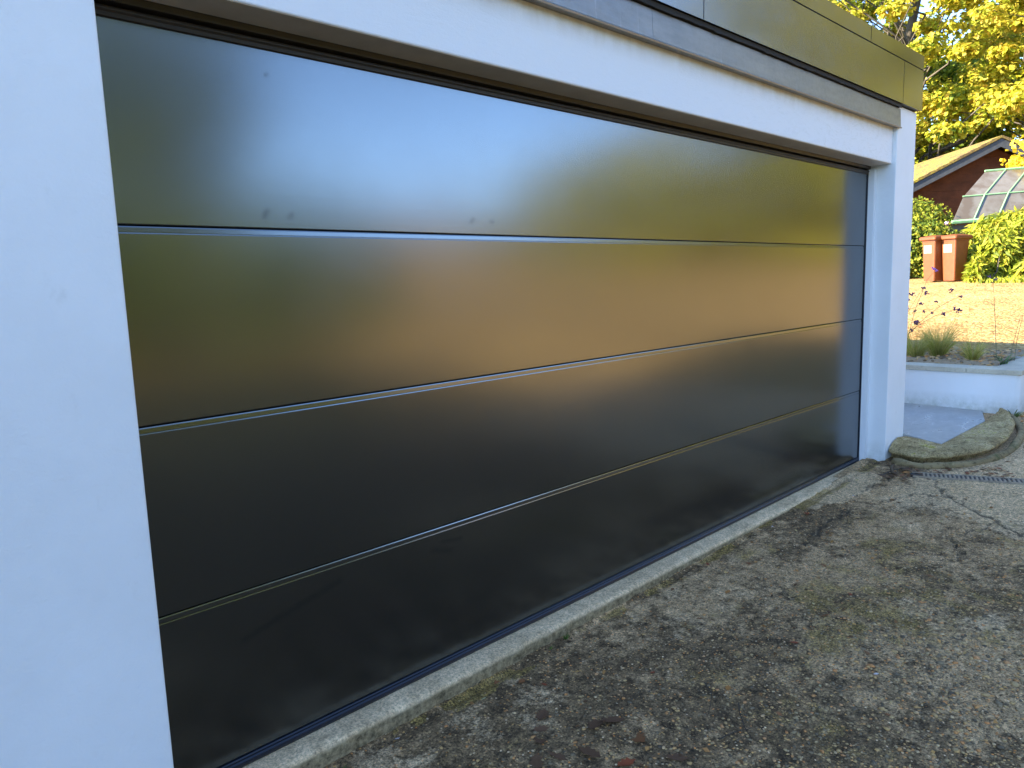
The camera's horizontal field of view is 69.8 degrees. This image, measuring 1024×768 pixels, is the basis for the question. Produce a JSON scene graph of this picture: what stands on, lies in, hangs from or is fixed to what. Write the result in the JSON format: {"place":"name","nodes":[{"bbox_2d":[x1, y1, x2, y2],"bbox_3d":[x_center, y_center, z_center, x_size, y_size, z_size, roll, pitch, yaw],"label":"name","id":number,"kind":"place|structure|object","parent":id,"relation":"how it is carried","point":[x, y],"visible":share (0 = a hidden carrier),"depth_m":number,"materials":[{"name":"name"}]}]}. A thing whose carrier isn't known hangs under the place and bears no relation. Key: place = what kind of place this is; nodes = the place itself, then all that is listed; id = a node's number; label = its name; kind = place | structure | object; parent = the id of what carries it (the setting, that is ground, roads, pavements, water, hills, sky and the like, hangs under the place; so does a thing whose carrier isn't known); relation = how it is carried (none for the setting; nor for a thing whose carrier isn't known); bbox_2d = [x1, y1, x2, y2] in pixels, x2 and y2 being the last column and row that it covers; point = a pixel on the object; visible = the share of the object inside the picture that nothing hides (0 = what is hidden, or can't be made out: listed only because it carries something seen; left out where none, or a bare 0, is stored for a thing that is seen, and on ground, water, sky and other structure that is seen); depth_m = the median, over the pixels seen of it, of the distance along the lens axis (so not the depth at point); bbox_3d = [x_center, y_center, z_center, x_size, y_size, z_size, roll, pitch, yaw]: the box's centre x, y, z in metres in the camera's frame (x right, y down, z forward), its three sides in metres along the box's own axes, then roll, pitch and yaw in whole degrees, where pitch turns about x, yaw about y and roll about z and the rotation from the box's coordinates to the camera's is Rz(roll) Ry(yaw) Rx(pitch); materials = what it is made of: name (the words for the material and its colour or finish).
{"place":"outdoors","nodes":[
{"label":"outdoors","id":0,"kind":"place"},
{"bbox_2d":[323,411,1023,767],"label":"concrete driveway","id":1,"kind":"structure","parent":0,"point":[949,507],"depth_m":2.90,"materials":[{"name":"gravel"}]},
{"bbox_2d":[529,751,543,767],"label":"fallen leaf","id":2,"kind":"object","parent":1,"relation":"on","point":[536,761],"visible":1,"depth_m":2.32,"materials":[{"name":"brown plant"}]},
{"bbox_2d":[534,737,544,743],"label":"fallen leaf","id":3,"kind":"object","parent":1,"relation":"on","point":[540,741],"visible":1,"depth_m":2.42,"materials":[{"name":"brown plant"}]},
{"bbox_2d":[532,725,549,731],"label":"fallen leaf","id":4,"kind":"object","parent":1,"relation":"on","point":[544,728],"visible":1,"depth_m":2.49,"materials":[{"name":"brown plant"}]},
{"bbox_2d":[535,708,548,720],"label":"fallen leaf","id":5,"kind":"object","parent":1,"relation":"on","point":[542,714],"visible":1,"depth_m":2.57,"materials":[{"name":"brown plant"}]},
{"bbox_2d":[545,750,566,759],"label":"fallen leaf","id":6,"kind":"object","parent":1,"relation":"on","point":[559,756],"visible":1,"depth_m":2.35,"materials":[{"name":"brown plant"}]},
{"bbox_2d":[578,746,602,758],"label":"fallen leaf","id":7,"kind":"object","parent":1,"relation":"on","point":[588,750],"visible":1,"depth_m":2.35,"materials":[{"name":"brown plant"}]},
{"bbox_2d":[587,719,605,729],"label":"fallen leaf","id":8,"kind":"object","parent":1,"relation":"on","point":[594,723],"visible":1,"depth_m":2.51,"materials":[{"name":"brown plant"}]},
{"bbox_2d":[600,716,624,721],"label":"fallen leaf","id":9,"kind":"object","parent":1,"relation":"on","point":[613,719],"visible":1,"depth_m":2.53,"materials":[{"name":"brown plant"}]},
{"bbox_2d":[615,757,634,766],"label":"fallen leaf","id":10,"kind":"object","parent":1,"relation":"on","point":[626,761],"visible":1,"depth_m":2.30,"materials":[{"name":"red plant"}]},
{"bbox_2d":[631,732,645,741],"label":"fallen leaf","id":11,"kind":"object","parent":1,"relation":"on","point":[640,737],"visible":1,"depth_m":2.42,"materials":[{"name":"brown plant"}]},
{"bbox_2d":[662,753,688,761],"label":"fallen leaf","id":12,"kind":"object","parent":1,"relation":"on","point":[676,756],"visible":1,"depth_m":2.32,"materials":[{"name":"brown plant"}]},
{"bbox_2d":[738,702,750,736],"bbox_3d":[0.786,1.140,2.495,0.013,0.012,0.185,-1,8,5],"label":"twig","id":13,"kind":"object","parent":1,"relation":"on","point":[742,719],"visible":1,"depth_m":2.50,"materials":[{"name":"brown wood"}]},
{"bbox_2d":[470,484,1023,767],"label":"leaf fragments","id":14,"kind":"object","parent":1,"relation":"on","point":[705,749],"visible":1,"depth_m":3.12,"materials":[{"name":"brown plant"}]},
{"bbox_2d":[890,464,897,474],"bbox_3d":[2.712,0.608,5.213,0.073,0.067,0.050,-9,11,-44],"label":"bark curl","id":15,"kind":"object","parent":1,"relation":"on","point":[891,468],"visible":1,"depth_m":5.20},
{"bbox_2d":[888,403,1023,469],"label":"curved stone kerb","id":16,"kind":"object","parent":1,"relation":"on","point":[936,437],"visible":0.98,"depth_m":5.74,"materials":[{"name":"stone"},{"name":"moss"}]},
{"bbox_2d":[911,472,1023,484],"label":"drain channel","id":17,"kind":"object","parent":1,"relation":"on","point":[934,476],"visible":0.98,"depth_m":4.99,"materials":[{"name":"grey metal"}]},
{"bbox_2d":[1007,409,1023,416],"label":"weed","id":18,"kind":"object","parent":1,"relation":"on","point":[1017,414],"visible":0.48,"depth_m":6.54,"materials":[{"name":"green plant"}]},
{"bbox_2d":[837,0,1022,138],"label":"sky","id":19,"kind":"structure","parent":0,"point":[924,2],"materials":[{"name":"white"}]},
{"bbox_2d":[907,276,1023,356],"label":"gravel drive","id":20,"kind":"structure","parent":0,"point":[977,315],"depth_m":11.65,"materials":[{"name":"beige gravel"}]},
{"bbox_2d":[919,235,943,280],"bbox_3d":[9.619,-2.843,16.669,0.568,1.050,0.456,-4,8,-17],"label":"wheelie bin","id":21,"kind":"object","parent":20,"relation":"on","point":[932,252],"visible":0.81,"depth_m":16.54,"materials":[{"name":"brown plastic"}]},
{"bbox_2d":[941,234,972,280],"bbox_3d":[9.892,-2.811,16.378,0.568,1.050,0.456,-5,8,-19],"label":"wheelie bin","id":22,"kind":"object","parent":20,"relation":"on","point":[954,250],"visible":0.84,"depth_m":16.24,"materials":[{"name":"brown plastic"}]},
{"bbox_2d":[904,346,1023,414],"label":"planter","id":23,"kind":"object","parent":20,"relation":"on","point":[987,382],"visible":0.36,"depth_m":6.97,"materials":[{"name":"stone"}]},
{"bbox_2d":[907,267,937,339],"bbox_3d":[4.353,-0.769,7.824,0.016,0.941,0.306,-9,11,-44],"label":"pink flower","id":24,"kind":"object","parent":23,"relation":"on","point":[935,269],"visible":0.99,"depth_m":7.76,"materials":[{"name":"plant"}]},
{"bbox_2d":[906,325,951,356],"bbox_3d":[4.203,-0.456,7.633,0.859,0.422,0.870,-9,11,-44],"label":"grass tuft","id":25,"kind":"object","parent":23,"relation":"in","point":[918,350],"visible":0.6,"depth_m":7.59,"materials":[{"name":"green plant"}]},
{"bbox_2d":[907,287,962,334],"bbox_3d":[4.387,-0.664,7.810,0.177,0.736,0.708,-9,11,-44],"label":"verbena plant","id":26,"kind":"object","parent":23,"relation":"in","point":[942,313],"visible":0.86,"depth_m":7.79,"materials":[{"name":"plant"}]},
{"bbox_2d":[908,318,973,355],"bbox_3d":[4.388,-0.475,7.530,0.780,0.457,0.809,-9,11,-44],"label":"grass tuft","id":27,"kind":"object","parent":23,"relation":"in","point":[940,351],"visible":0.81,"depth_m":7.50,"materials":[{"name":"green plant"}]},
{"bbox_2d":[951,334,993,359],"bbox_3d":[4.532,-0.351,7.213,0.523,0.310,0.517,-9,11,-44],"label":"grass tuft","id":28,"kind":"object","parent":23,"relation":"in","point":[974,354],"visible":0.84,"depth_m":7.20,"materials":[{"name":"green plant"}]},
{"bbox_2d":[987,275,1002,354],"bbox_3d":[4.829,-0.669,7.345,0.042,0.844,0.170,-9,11,-44],"label":"verbena plant","id":29,"kind":"object","parent":23,"relation":"on","point":[994,310],"visible":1,"depth_m":7.34,"materials":[{"name":"plant"}]},
{"bbox_2d":[992,349,1015,364],"bbox_3d":[4.740,-0.261,7.027,0.340,0.168,0.386,3,9,30],"label":"strappy plant","id":30,"kind":"object","parent":23,"relation":"on","point":[1007,360],"visible":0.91,"depth_m":7.03,"materials":[{"name":"green plant"}]},
{"bbox_2d":[1003,313,1023,360],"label":"verbena plant","id":31,"kind":"object","parent":23,"relation":"on","point":[1015,335],"visible":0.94,"depth_m":7.24,"materials":[{"name":"green plant"}]},
{"bbox_2d":[934,167,1023,233],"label":"greenhouse","id":32,"kind":"object","parent":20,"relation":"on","point":[991,202],"visible":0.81,"depth_m":18.90,"materials":[{"name":"clear glass"}]},
{"bbox_3d":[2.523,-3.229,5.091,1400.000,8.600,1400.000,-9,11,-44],"label":"ground","id":33,"kind":"structure","parent":0,"visible":0},
{"bbox_2d":[0,0,923,767],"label":"garage","id":34,"kind":"structure","parent":33,"relation":"on","point":[370,370],"depth_m":2.52,"materials":[{"name":"white"}]},
{"bbox_2d":[95,15,866,767],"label":"garage door","id":35,"kind":"structure","parent":34,"relation":"in","point":[423,373],"depth_m":2.62,"materials":[{"name":"black metal"}]},
{"bbox_2d":[829,0,931,39],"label":"broadleaf tree","id":36,"kind":"object","parent":33,"relation":"on","point":[835,2],"depth_m":36.82,"materials":[{"name":"yellow plant"}]},
{"bbox_2d":[837,0,1023,163],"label":"broadleaf tree","id":37,"kind":"object","parent":33,"relation":"on","point":[930,48],"visible":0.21,"depth_m":27.72,"materials":[{"name":"yellow plant"}]},
{"bbox_2d":[910,195,961,277],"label":"bush","id":38,"kind":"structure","parent":33,"relation":"on","point":[926,225],"depth_m":18.67,"materials":[{"name":"green plant"}]},
{"bbox_2d":[912,135,1023,225],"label":"brick house","id":39,"kind":"structure","parent":33,"relation":"on","point":[950,179],"depth_m":22.55,"materials":[{"name":"red brick"}]},
{"bbox_2d":[914,0,1023,163],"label":"broadleaf tree","id":40,"kind":"object","parent":33,"relation":"on","point":[950,70],"visible":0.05,"depth_m":36.07,"materials":[{"name":"yellow plant"}]},
{"bbox_2d":[927,0,1023,139],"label":"broadleaf tree","id":41,"kind":"object","parent":33,"relation":"on","point":[1006,52],"visible":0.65,"depth_m":25.91,"materials":[{"name":"yellow plant"}]},
{"bbox_2d":[961,204,1023,282],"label":"lime bush","id":42,"kind":"object","parent":33,"relation":"on","point":[996,247],"visible":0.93,"depth_m":15.95,"materials":[{"name":"green plant"}]},
{"bbox_2d":[977,274,1023,283],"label":"grass verge","id":43,"kind":"object","parent":33,"relation":"on","point":[1011,279],"depth_m":15.29,"materials":[{"name":"yellow plant"}]},
{"bbox_2d":[999,136,1023,181],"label":"yellow shrub","id":44,"kind":"object","parent":33,"relation":"on","point":[1018,158],"visible":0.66,"depth_m":20.05,"materials":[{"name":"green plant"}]}
]}

